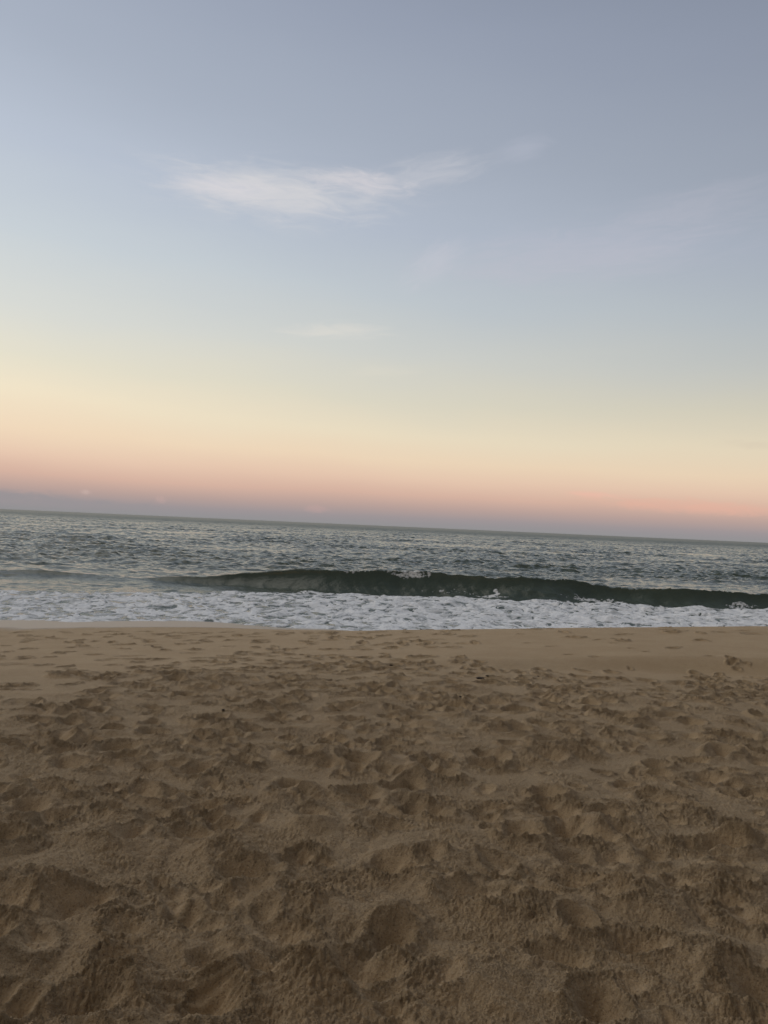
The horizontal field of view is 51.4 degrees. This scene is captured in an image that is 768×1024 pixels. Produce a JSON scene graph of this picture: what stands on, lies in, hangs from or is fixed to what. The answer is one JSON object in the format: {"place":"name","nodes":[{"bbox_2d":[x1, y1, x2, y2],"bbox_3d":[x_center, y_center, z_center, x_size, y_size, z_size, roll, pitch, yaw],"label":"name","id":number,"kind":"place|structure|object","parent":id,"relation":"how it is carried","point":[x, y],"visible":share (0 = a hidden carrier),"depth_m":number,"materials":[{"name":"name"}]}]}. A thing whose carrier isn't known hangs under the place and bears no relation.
{"place":"outdoors","nodes":[
{"label":"outdoors","id":0,"kind":"place"},
{"bbox_2d":[0,620,767,1023],"bbox_3d":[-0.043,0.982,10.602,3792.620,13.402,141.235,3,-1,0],"label":"beach","id":1,"kind":"structure","parent":0,"point":[210,822],"depth_m":4.00,"materials":[{"name":"brown sand"}]},
{"bbox_2d":[0,509,767,630],"bbox_3d":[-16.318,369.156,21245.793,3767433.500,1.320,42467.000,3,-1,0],"label":"sea","id":2,"kind":"structure","parent":0,"point":[63,552],"depth_m":55.46,"materials":[{"name":"grey liquid"}]},
{"bbox_2d":[0,570,767,630],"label":"sea foam","id":3,"kind":"object","parent":2,"relation":"on","point":[659,616],"visible":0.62,"depth_m":24.20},
{"bbox_2d":[0,0,767,542],"label":"sky","id":4,"kind":"structure","parent":0,"point":[491,265],"materials":[{"name":"blue"}]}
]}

